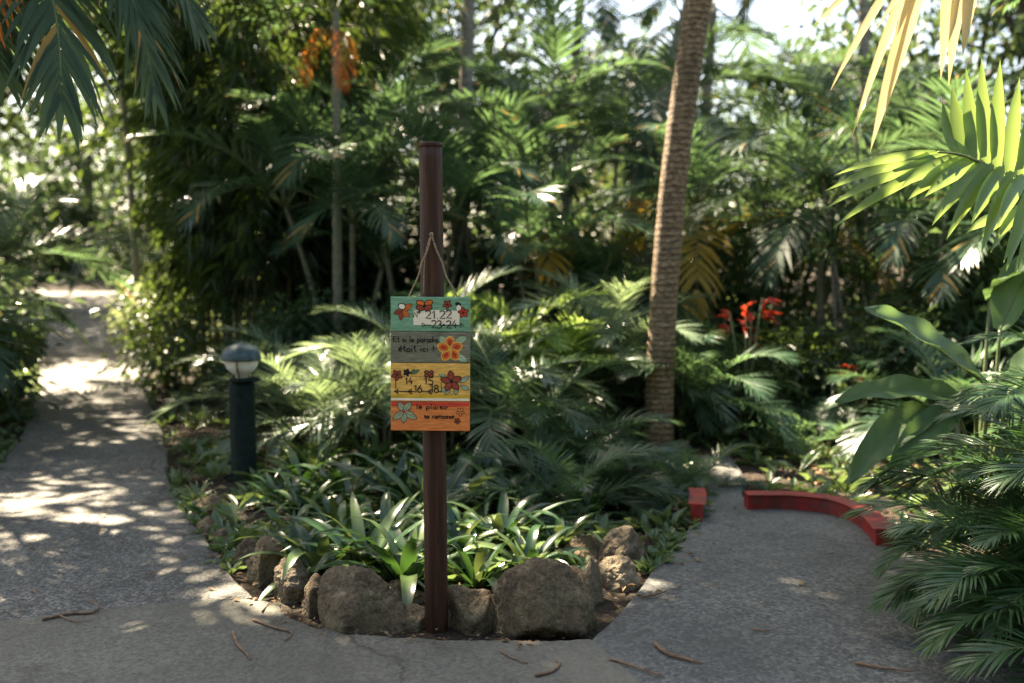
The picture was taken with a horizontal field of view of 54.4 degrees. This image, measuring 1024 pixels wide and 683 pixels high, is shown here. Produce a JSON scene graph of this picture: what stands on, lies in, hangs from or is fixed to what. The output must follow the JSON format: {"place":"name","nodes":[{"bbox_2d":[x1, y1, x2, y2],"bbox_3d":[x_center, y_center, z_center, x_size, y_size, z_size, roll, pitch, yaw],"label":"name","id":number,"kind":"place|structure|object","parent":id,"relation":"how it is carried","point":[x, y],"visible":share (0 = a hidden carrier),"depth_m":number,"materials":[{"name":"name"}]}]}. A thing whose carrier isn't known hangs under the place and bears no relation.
{"place":"outdoors","nodes":[
{"label":"outdoors","id":0,"kind":"place"},
{"bbox_2d":[0,291,252,620],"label":"path","id":1,"kind":"structure","parent":0,"point":[62,502],"depth_m":5.68,"materials":[{"name":"concrete"}]},
{"bbox_2d":[63,156,202,295],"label":"tree","id":2,"kind":"object","parent":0,"point":[105,222],"visible":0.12,"depth_m":18.39,"materials":[{"name":"plant"}]},
{"bbox_2d":[0,599,640,682],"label":"pavement","id":3,"kind":"structure","parent":0,"point":[182,642],"depth_m":3.47,"materials":[{"name":"concrete"}]},
{"bbox_2d":[0,235,1022,641],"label":"ground","id":4,"kind":"structure","parent":0,"point":[608,609],"depth_m":6.82,"materials":[{"name":"soil"}]},
{"bbox_2d":[0,309,88,420],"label":"shrub","id":5,"kind":"object","parent":4,"relation":"on","point":[20,386],"visible":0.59,"depth_m":8.67,"materials":[{"name":"green plant"}]},
{"bbox_2d":[0,262,101,395],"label":"garden palm","id":6,"kind":"object","parent":4,"relation":"on","point":[24,335],"visible":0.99,"depth_m":7.81,"materials":[{"name":"plant"}]},
{"bbox_2d":[0,2,115,194],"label":"leafy tree","id":7,"kind":"object","parent":4,"relation":"on","point":[4,128],"visible":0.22,"depth_m":21.96,"materials":[{"name":"green plant"}]},
{"bbox_2d":[0,149,142,279],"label":"shrub","id":8,"kind":"object","parent":4,"relation":"on","point":[69,215],"visible":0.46,"depth_m":26.90,"materials":[{"name":"green plant"}]},
{"bbox_2d":[0,21,144,262],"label":"leafy tree","id":9,"kind":"object","parent":4,"relation":"on","point":[88,160],"visible":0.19,"depth_m":29.88,"materials":[{"name":"green plant"}]},
{"bbox_2d":[0,174,168,351],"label":"garden palm","id":10,"kind":"object","parent":4,"relation":"on","point":[6,231],"visible":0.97,"depth_m":10.03,"materials":[{"name":"plant"}]},
{"bbox_2d":[26,8,196,218],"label":"leafy tree","id":11,"kind":"object","parent":4,"relation":"on","point":[116,109],"visible":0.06,"depth_m":24.63,"materials":[{"name":"green plant"}]},
{"bbox_2d":[0,0,226,153],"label":"dark palm","id":12,"kind":"object","parent":4,"relation":"on","point":[53,66],"visible":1,"depth_m":4.19,"materials":[{"name":"green plant"}]},
{"bbox_2d":[61,205,167,286],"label":"shrub","id":13,"kind":"object","parent":4,"relation":"on","point":[114,248],"visible":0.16,"depth_m":23.88,"materials":[{"name":"green plant"}]},
{"bbox_2d":[90,264,246,359],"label":"pale shrub","id":14,"kind":"object","parent":4,"relation":"on","point":[122,318],"visible":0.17,"depth_m":12.32,"materials":[{"name":"green plant"}]},
{"bbox_2d":[79,277,258,392],"bbox_3d":[-3.504,0.008,10.200,1.568,1.336,1.544,0,5,0],"label":"shrub","id":15,"kind":"object","parent":4,"relation":"on","point":[150,334],"visible":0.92,"depth_m":10.08,"materials":[{"name":"green plant"}]},
{"bbox_2d":[174,321,308,413],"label":"shrub","id":16,"kind":"object","parent":4,"relation":"on","point":[217,370],"visible":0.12,"depth_m":9.05,"materials":[{"name":"green plant"}]},
{"bbox_2d":[221,343,262,482],"bbox_3d":[-1.734,0.469,6.409,0.255,0.925,0.255,0,5,0],"label":"bollard lamp","id":17,"kind":"object","parent":4,"relation":"on","point":[241,361],"visible":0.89,"depth_m":6.34,"materials":[{"name":"metal"}]},
{"bbox_2d":[75,0,429,374],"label":"bamboo clump","id":18,"kind":"object","parent":4,"relation":"on","point":[237,229],"visible":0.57,"depth_m":10.56,"materials":[{"name":"green plant"}]},
{"bbox_2d":[140,319,382,430],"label":"feathery palm","id":19,"kind":"object","parent":4,"relation":"on","point":[255,344],"visible":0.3,"depth_m":8.18,"materials":[{"name":"plant"}]},
{"bbox_2d":[246,535,283,588],"bbox_3d":[-1.078,0.991,4.382,0.158,0.284,0.203,3,6,32],"label":"edging stone","id":20,"kind":"object","parent":4,"relation":"on","point":[260,569],"visible":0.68,"depth_m":4.32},
{"bbox_2d":[273,557,309,603],"bbox_3d":[-0.924,1.016,4.173,0.171,0.225,0.238,0,5,0],"label":"edging stone","id":21,"kind":"object","parent":4,"relation":"on","point":[289,588],"visible":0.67,"depth_m":4.10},
{"bbox_2d":[234,465,352,526],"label":"rosette plant","id":22,"kind":"object","parent":4,"relation":"on","point":[295,492],"visible":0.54,"depth_m":5.42,"materials":[{"name":"green plant"}]},
{"bbox_2d":[222,276,382,404],"bbox_3d":[-1.952,0.068,9.402,1.526,1.514,1.457,4,6,40],"label":"shrub","id":23,"kind":"object","parent":4,"relation":"on","point":[310,326],"visible":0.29,"depth_m":9.17,"materials":[{"name":"green plant"}]},
{"bbox_2d":[113,88,495,336],"bbox_3d":[-1.763,-1.008,10.122,3.383,3.074,3.615,2,5,26],"label":"garden palm","id":24,"kind":"object","parent":4,"relation":"on","point":[388,225],"visible":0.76,"depth_m":9.41,"materials":[{"name":"plant"}]},
{"bbox_2d":[231,514,388,599],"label":"rosette plant","id":25,"kind":"object","parent":4,"relation":"on","point":[314,555],"visible":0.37,"depth_m":4.35,"materials":[{"name":"green plant"}]},
{"bbox_2d":[196,346,448,460],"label":"feathery palm","id":26,"kind":"object","parent":4,"relation":"on","point":[310,389],"visible":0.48,"depth_m":7.20,"materials":[{"name":"plant"}]},
{"bbox_2d":[230,0,437,313],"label":"bamboo clump","id":27,"kind":"object","parent":4,"relation":"on","point":[423,20],"visible":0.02,"depth_m":12.55,"materials":[{"name":"green plant"}]},
{"bbox_2d":[216,0,469,391],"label":"garden palm","id":28,"kind":"object","parent":4,"relation":"on","point":[337,272],"visible":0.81,"depth_m":9.28,"materials":[{"name":"plant"}]},
{"bbox_2d":[263,451,422,520],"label":"rosette plant","id":29,"kind":"object","parent":4,"relation":"on","point":[353,483],"visible":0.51,"depth_m":5.71,"materials":[{"name":"green plant"}]},
{"bbox_2d":[224,198,474,339],"bbox_3d":[-1.891,-0.694,11.870,2.934,2.811,2.753,0,5,0],"label":"shrub","id":30,"kind":"object","parent":4,"relation":"on","point":[362,264],"visible":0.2,"depth_m":11.50,"materials":[{"name":"green plant"}]},
{"bbox_2d":[277,492,424,588],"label":"rosette plant","id":31,"kind":"object","parent":4,"relation":"on","point":[352,554],"visible":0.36,"depth_m":4.49,"materials":[{"name":"green plant"}]},
{"bbox_2d":[317,565,406,635],"bbox_3d":[-0.561,1.029,3.838,0.361,0.330,0.393,4,6,39],"label":"edging stone","id":32,"kind":"object","parent":4,"relation":"on","point":[355,599],"visible":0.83,"depth_m":3.77,"materials":[{"name":"stone"}]},
{"bbox_2d":[255,329,516,460],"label":"feathery palm","id":33,"kind":"object","parent":4,"relation":"on","point":[326,415],"visible":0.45,"depth_m":6.94,"materials":[{"name":"plant"}]},
{"bbox_2d":[304,515,486,606],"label":"rosette plant","id":34,"kind":"object","parent":4,"relation":"on","point":[406,573],"visible":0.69,"depth_m":4.22,"materials":[{"name":"green plant"}]},
{"bbox_2d":[239,37,595,296],"bbox_3d":[-0.931,-1.320,10.096,3.617,3.683,3.698,0,5,0],"label":"garden palm","id":35,"kind":"object","parent":4,"relation":"on","point":[453,159],"visible":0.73,"depth_m":9.47,"materials":[{"name":"plant"}]},
{"bbox_2d":[361,457,492,524],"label":"rosette plant","id":36,"kind":"object","parent":4,"relation":"on","point":[409,492],"visible":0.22,"depth_m":5.39,"materials":[{"name":"green plant"}]},
{"bbox_2d":[418,141,447,633],"bbox_3d":[-0.289,0.232,3.725,0.099,1.933,0.110,-3,6,-35],"label":"sign post","id":37,"kind":"object","parent":4,"relation":"on","point":[434,442],"visible":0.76,"depth_m":3.71,"materials":[{"name":"wood"}]},
{"bbox_2d":[391,232,469,430],"bbox_3d":[-0.298,-0.035,3.648,0.290,0.728,0.034,0,4,1],"label":"painted sign","id":38,"kind":"object","parent":37,"relation":"hanging from","point":[430,380],"visible":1,"depth_m":3.64,"materials":[{"name":"green paint"}]},
{"bbox_2d":[271,264,620,457],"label":"feathery palm","id":39,"kind":"object","parent":4,"relation":"on","point":[479,283],"visible":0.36,"depth_m":7.38,"materials":[{"name":"plant"}]},
{"bbox_2d":[364,438,539,520],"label":"rosette plant","id":40,"kind":"object","parent":4,"relation":"on","point":[460,482],"visible":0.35,"depth_m":5.57,"materials":[{"name":"green plant"}]},
{"bbox_2d":[357,206,553,316],"bbox_3d":[-0.446,-0.475,12.567,3.376,2.456,3.121,0,5,0],"label":"shrub","id":41,"kind":"object","parent":4,"relation":"on","point":[479,257],"visible":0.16,"depth_m":12.11,"materials":[{"name":"green plant"}]},
{"bbox_2d":[406,497,512,559],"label":"rosette plant","id":42,"kind":"object","parent":4,"relation":"on","point":[463,543],"visible":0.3,"depth_m":4.78,"materials":[{"name":"green plant"}]},
{"bbox_2d":[369,5,559,262],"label":"garden palm","id":43,"kind":"object","parent":4,"relation":"on","point":[445,74],"visible":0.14,"depth_m":14.50,"materials":[{"name":"plant"}]},
{"bbox_2d":[453,0,475,288],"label":"tall palm","id":44,"kind":"object","parent":4,"relation":"on","point":[467,52],"visible":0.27,"depth_m":12.11,"materials":[{"name":"grey plant"}]},
{"bbox_2d":[412,535,523,588],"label":"rosette plant","id":45,"kind":"object","parent":4,"relation":"on","point":[481,559],"visible":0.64,"depth_m":4.23,"materials":[{"name":"green plant"}]},
{"bbox_2d":[448,584,493,636],"bbox_3d":[-0.140,1.072,3.847,0.184,0.273,0.214,4,6,39],"label":"edging stone","id":46,"kind":"object","parent":4,"relation":"on","point":[471,611],"visible":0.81,"depth_m":3.79,"materials":[{"name":"stone"}]},
{"bbox_2d":[345,278,619,430],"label":"feathery palm","id":47,"kind":"object","parent":4,"relation":"on","point":[489,313],"visible":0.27,"depth_m":7.79,"materials":[{"name":"plant"}]},
{"bbox_2d":[347,319,656,483],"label":"feathery palm","id":48,"kind":"object","parent":4,"relation":"on","point":[487,440],"visible":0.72,"depth_m":6.49,"materials":[{"name":"plant"}]},
{"bbox_2d":[392,0,620,245],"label":"leafy tree","id":49,"kind":"object","parent":4,"relation":"on","point":[496,24],"visible":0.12,"depth_m":21.43,"materials":[{"name":"green plant"}]},
{"bbox_2d":[8,365,1006,648],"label":"leaf litter","id":50,"kind":"object","parent":4,"relation":"on","point":[818,469],"visible":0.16,"depth_m":5.25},
{"bbox_2d":[0,294,1022,582],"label":"ground cover","id":51,"kind":"object","parent":4,"relation":"on","point":[662,548],"visible":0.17,"depth_m":6.14,"materials":[{"name":"green plant"}]},
{"bbox_2d":[0,104,1023,261],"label":"distant wood","id":52,"kind":"object","parent":4,"relation":"on","point":[7,165],"visible":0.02,"depth_m":36.22,"materials":[{"name":"green plant"}]},
{"bbox_2d":[447,489,579,552],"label":"rosette plant","id":53,"kind":"object","parent":4,"relation":"on","point":[500,520],"visible":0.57,"depth_m":4.93,"materials":[{"name":"green plant"}]},
{"bbox_2d":[360,0,672,364],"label":"garden palm","id":54,"kind":"object","parent":4,"relation":"on","point":[558,102],"visible":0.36,"depth_m":10.52,"materials":[{"name":"plant"}]},
{"bbox_2d":[452,524,588,574],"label":"rosette plant","id":55,"kind":"object","parent":4,"relation":"on","point":[531,550],"visible":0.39,"depth_m":4.52,"materials":[{"name":"green plant"}]},
{"bbox_2d":[391,0,663,226],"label":"garden palm","id":56,"kind":"object","parent":4,"relation":"on","point":[540,10],"visible":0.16,"depth_m":16.37,"materials":[{"name":"plant"}]},
{"bbox_2d":[492,557,595,638],"bbox_3d":[0.114,1.011,3.825,0.419,0.364,0.408,0,5,0],"label":"edging stone","id":57,"kind":"object","parent":4,"relation":"on","point":[539,597],"visible":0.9,"depth_m":3.73,"materials":[{"name":"stone"}]},
{"bbox_2d":[364,105,728,397],"bbox_3d":[0.322,-0.789,9.530,3.242,2.768,3.720,2,5,19],"label":"garden palm","id":58,"kind":"object","parent":4,"relation":"on","point":[538,195],"visible":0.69,"depth_m":9.19,"materials":[{"name":"plant"}]},
{"bbox_2d":[465,293,646,433],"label":"feathery palm","id":59,"kind":"object","parent":4,"relation":"on","point":[577,333],"visible":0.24,"depth_m":7.73,"materials":[{"name":"plant"}]},
{"bbox_2d":[447,429,692,548],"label":"feathery palm","id":60,"kind":"object","parent":4,"relation":"on","point":[566,478],"visible":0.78,"depth_m":5.50,"materials":[{"name":"green plant"}]},
{"bbox_2d":[468,406,684,483],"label":"feathery palm","id":61,"kind":"object","parent":4,"relation":"on","point":[594,443],"visible":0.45,"depth_m":6.37,"materials":[{"name":"green plant"}]},
{"bbox_2d":[474,0,681,233],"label":"tall palm","id":62,"kind":"object","parent":4,"relation":"on","point":[608,17],"visible":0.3,"depth_m":15.75,"materials":[{"name":"green plant"}]},
{"bbox_2d":[475,267,705,437],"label":"feathery palm","id":63,"kind":"object","parent":4,"relation":"on","point":[579,394],"visible":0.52,"depth_m":7.75,"materials":[{"name":"plant"}]},
{"bbox_2d":[511,451,679,513],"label":"feathery palm","id":64,"kind":"object","parent":4,"relation":"on","point":[613,472],"visible":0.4,"depth_m":5.73,"materials":[{"name":"green plant"}]},
{"bbox_2d":[599,554,639,592],"bbox_3d":[0.452,1.041,4.329,0.188,0.233,0.209,-4,6,-43],"label":"edging stone","id":65,"kind":"object","parent":4,"relation":"on","point":[617,571],"visible":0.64,"depth_m":4.27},
{"bbox_2d":[597,525,645,564],"bbox_3d":[0.530,0.994,4.646,0.227,0.279,0.265,4,6,39],"label":"edging stone","id":66,"kind":"object","parent":4,"relation":"on","point":[625,541],"visible":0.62,"depth_m":4.59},
{"bbox_2d":[418,0,831,279],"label":"garden palm","id":67,"kind":"object","parent":4,"relation":"on","point":[650,73],"visible":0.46,"depth_m":11.62,"materials":[{"name":"plant"}]},
{"bbox_2d":[490,266,764,429],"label":"feathery palm","id":68,"kind":"object","parent":4,"relation":"on","point":[608,339],"visible":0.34,"depth_m":8.38,"materials":[{"name":"plant"}]},
{"bbox_2d":[504,236,797,392],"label":"garden palm","id":69,"kind":"object","parent":4,"relation":"on","point":[648,274],"visible":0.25,"depth_m":9.94,"materials":[{"name":"plant"}]},
{"bbox_2d":[523,34,788,327],"bbox_3d":[2.602,-2.435,15.455,4.752,4.536,4.458,-4,6,-42],"label":"garden palm","id":70,"kind":"object","parent":4,"relation":"on","point":[602,175],"visible":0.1,"depth_m":15.02,"materials":[{"name":"plant"}]},
{"bbox_2d":[545,0,767,228],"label":"leafy tree","id":71,"kind":"object","parent":4,"relation":"on","point":[724,86],"visible":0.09,"depth_m":23.86,"materials":[{"name":"green plant"}]},
{"bbox_2d":[644,0,711,453],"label":"palm tree","id":72,"kind":"object","parent":4,"relation":"on","point":[659,395],"visible":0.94,"depth_m":7.18,"materials":[{"name":"brown plant"}]},
{"bbox_2d":[559,336,815,462],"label":"feathery palm","id":73,"kind":"object","parent":4,"relation":"on","point":[692,372],"visible":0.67,"depth_m":7.45,"materials":[{"name":"plant"}]},
{"bbox_2d":[621,439,768,498],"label":"feathery palm","id":74,"kind":"object","parent":4,"relation":"on","point":[698,467],"visible":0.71,"depth_m":6.05,"materials":[{"name":"green plant"}]},
{"bbox_2d":[582,209,813,357],"bbox_3d":[2.298,-0.466,12.453,3.133,2.456,3.500,0,5,0],"label":"shrub","id":75,"kind":"object","parent":4,"relation":"on","point":[738,296],"visible":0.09,"depth_m":11.89,"materials":[{"name":"green plant"}]},
{"bbox_2d":[620,0,781,293],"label":"tall palm","id":76,"kind":"object","parent":4,"relation":"on","point":[652,12],"visible":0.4,"depth_m":16.38,"materials":[{"name":"green plant"}]},
{"bbox_2d":[610,317,846,435],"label":"garden palm","id":77,"kind":"object","parent":4,"relation":"on","point":[701,411],"visible":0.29,"depth_m":8.04,"materials":[{"name":"plant"}]},
{"bbox_2d":[568,114,905,385],"bbox_3d":[2.254,-0.941,10.255,3.470,2.901,3.703,0,5,0],"label":"garden palm","id":78,"kind":"object","parent":4,"relation":"on","point":[707,282],"visible":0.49,"depth_m":9.47,"materials":[{"name":"plant"}]},
{"bbox_2d":[711,297,782,432],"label":"red leaf shrub","id":79,"kind":"object","parent":4,"relation":"on","point":[749,318],"visible":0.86,"depth_m":8.03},
{"bbox_2d":[701,305,856,427],"bbox_3d":[2.324,0.281,8.438,1.338,1.169,1.354,4,6,44],"label":"shrub","id":80,"kind":"object","parent":4,"relation":"on","point":[800,384],"visible":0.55,"depth_m":8.30,"materials":[{"name":"green plant"}]},
{"bbox_2d":[626,52,946,326],"bbox_3d":[3.344,-1.805,13.019,3.756,3.917,4.526,0,5,0],"label":"garden palm","id":81,"kind":"object","parent":4,"relation":"on","point":[780,91],"visible":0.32,"depth_m":12.39,"materials":[{"name":"plant"}]},
{"bbox_2d":[678,196,902,353],"bbox_3d":[3.579,-0.700,12.435,2.867,2.504,2.900,2,5,23],"label":"shrub","id":82,"kind":"object","parent":4,"relation":"on","point":[802,299],"visible":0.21,"depth_m":12.09,"materials":[{"name":"green plant"}]},
{"bbox_2d":[719,396,875,468],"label":"garden palm","id":83,"kind":"object","parent":4,"relation":"on","point":[828,424],"visible":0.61,"depth_m":7.33,"materials":[{"name":"green plant"}]},
{"bbox_2d":[731,0,873,300],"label":"tall palm","id":84,"kind":"object","parent":4,"relation":"on","point":[863,11],"visible":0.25,"depth_m":13.24,"materials":[{"name":"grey plant"}]},
{"bbox_2d":[744,491,892,545],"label":"kerb","id":85,"kind":"structure","parent":4,"relation":"on","point":[871,526],"depth_m":5.42,"materials":[{"name":"red paint"}]},
{"bbox_2d":[768,117,879,372],"bbox_3d":[2.839,-0.681,8.954,0.992,2.646,1.084,-2,5,-27],"label":"dracaena","id":86,"kind":"object","parent":4,"relation":"on","point":[831,255],"visible":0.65,"depth_m":8.88,"materials":[{"name":"green plant"}]},
{"bbox_2d":[695,23,961,313],"bbox_3d":[5.334,-2.636,16.268,4.818,4.707,5.206,0,5,0],"label":"garden palm","id":87,"kind":"object","parent":4,"relation":"on","point":[786,53],"visible":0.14,"depth_m":15.38,"materials":[{"name":"plant"}]},
{"bbox_2d":[681,88,987,397],"bbox_3d":[2.933,-0.852,9.401,3.088,2.928,3.040,0,5,0],"label":"garden palm","id":88,"kind":"object","parent":4,"relation":"on","point":[736,268],"visible":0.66,"depth_m":9.05,"materials":[{"name":"plant"}]},
{"bbox_2d":[686,52,1023,293],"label":"garden palm","id":89,"kind":"object","parent":4,"relation":"on","point":[921,88],"visible":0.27,"depth_m":11.62,"materials":[{"name":"plant"}]},
{"bbox_2d":[799,81,913,373],"bbox_3d":[3.311,-0.893,9.277,1.215,2.987,1.018,-3,5,-32],"label":"dracaena","id":90,"kind":"object","parent":4,"relation":"on","point":[860,277],"visible":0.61,"depth_m":9.19,"materials":[{"name":"green plant"}]},
{"bbox_2d":[774,325,981,437],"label":"garden palm","id":91,"kind":"object","parent":4,"relation":"on","point":[872,362],"visible":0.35,"depth_m":7.76,"materials":[{"name":"plant"}]},
{"bbox_2d":[764,60,1009,299],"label":"garden palm","id":92,"kind":"object","parent":4,"relation":"on","point":[957,79],"visible":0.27,"depth_m":8.24,"materials":[{"name":"plant"}]},
{"bbox_2d":[768,0,1023,242],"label":"leafy tree","id":93,"kind":"object","parent":4,"relation":"on","point":[847,27],"visible":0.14,"depth_m":17.84,"materials":[{"name":"green plant"}]},
{"bbox_2d":[772,282,1021,441],"bbox_3d":[3.239,0.322,7.977,2.065,1.579,2.062,-3,5,-30],"label":"shrub","id":94,"kind":"object","parent":4,"relation":"on","point":[884,342],"visible":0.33,"depth_m":7.80,"materials":[{"name":"green plant"}]},
{"bbox_2d":[815,0,1023,271],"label":"broad leaf palm","id":95,"kind":"object","parent":4,"relation":"on","point":[976,132],"visible":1,"depth_m":3.60,"materials":[{"name":"plant"}]},
{"bbox_2d":[825,326,1023,464],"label":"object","id":96,"kind":"object","parent":4,"relation":"on","point":[954,383],"visible":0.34,"depth_m":6.77,"materials":[{"name":"plant"}]},
{"bbox_2d":[834,255,1023,512],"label":"paddle leaf plant","id":97,"kind":"object","parent":4,"relation":"on","point":[905,426],"visible":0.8,"depth_m":4.53,"materials":[{"name":"plant"}]},
{"bbox_2d":[835,81,1023,352],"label":"garden palm","id":98,"kind":"object","parent":4,"relation":"on","point":[967,255],"visible":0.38,"depth_m":7.94,"materials":[{"name":"plant"}]},
{"bbox_2d":[837,480,1023,646],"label":"parlour palm","id":99,"kind":"object","parent":4,"relation":"on","point":[982,539],"visible":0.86,"depth_m":3.58,"materials":[{"name":"plant"}]},
{"bbox_2d":[849,395,1023,617],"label":"parlour palm","id":100,"kind":"object","parent":4,"relation":"on","point":[930,472],"visible":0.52,"depth_m":4.18,"materials":[{"name":"plant"}]},
{"bbox_2d":[851,209,1023,435],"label":"shrub","id":101,"kind":"object","parent":4,"relation":"on","point":[975,296],"visible":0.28,"depth_m":7.86,"materials":[{"name":"green plant"}]},
{"bbox_2d":[859,374,1023,498],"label":"parlour palm","id":102,"kind":"object","parent":4,"relation":"on","point":[995,404],"visible":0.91,"depth_m":3.71,"materials":[{"name":"plant"}]},
{"bbox_2d":[869,0,1023,127],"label":"leafy tree","id":103,"kind":"object","parent":4,"relation":"on","point":[1007,17],"visible":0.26,"depth_m":16.57,"materials":[{"name":"green plant"}]},
{"bbox_2d":[886,501,1023,682],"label":"parlour palm","id":104,"kind":"object","parent":4,"relation":"on","point":[949,632],"visible":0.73,"depth_m":3.29,"materials":[{"name":"plant"}]},
{"bbox_2d":[942,327,1023,476],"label":"parlour palm","id":105,"kind":"object","parent":4,"relation":"on","point":[981,337],"visible":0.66,"depth_m":4.50,"materials":[{"name":"plant"}]},
{"bbox_2d":[0,0,1023,234],"label":"sky","id":106,"kind":"structure","parent":0,"point":[766,11],"materials":[{"name":"white"}]},
{"bbox_2d":[592,455,1023,682],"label":"footpath","id":107,"kind":"structure","parent":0,"point":[822,625],"depth_m":3.87,"materials":[{"name":"concrete"}]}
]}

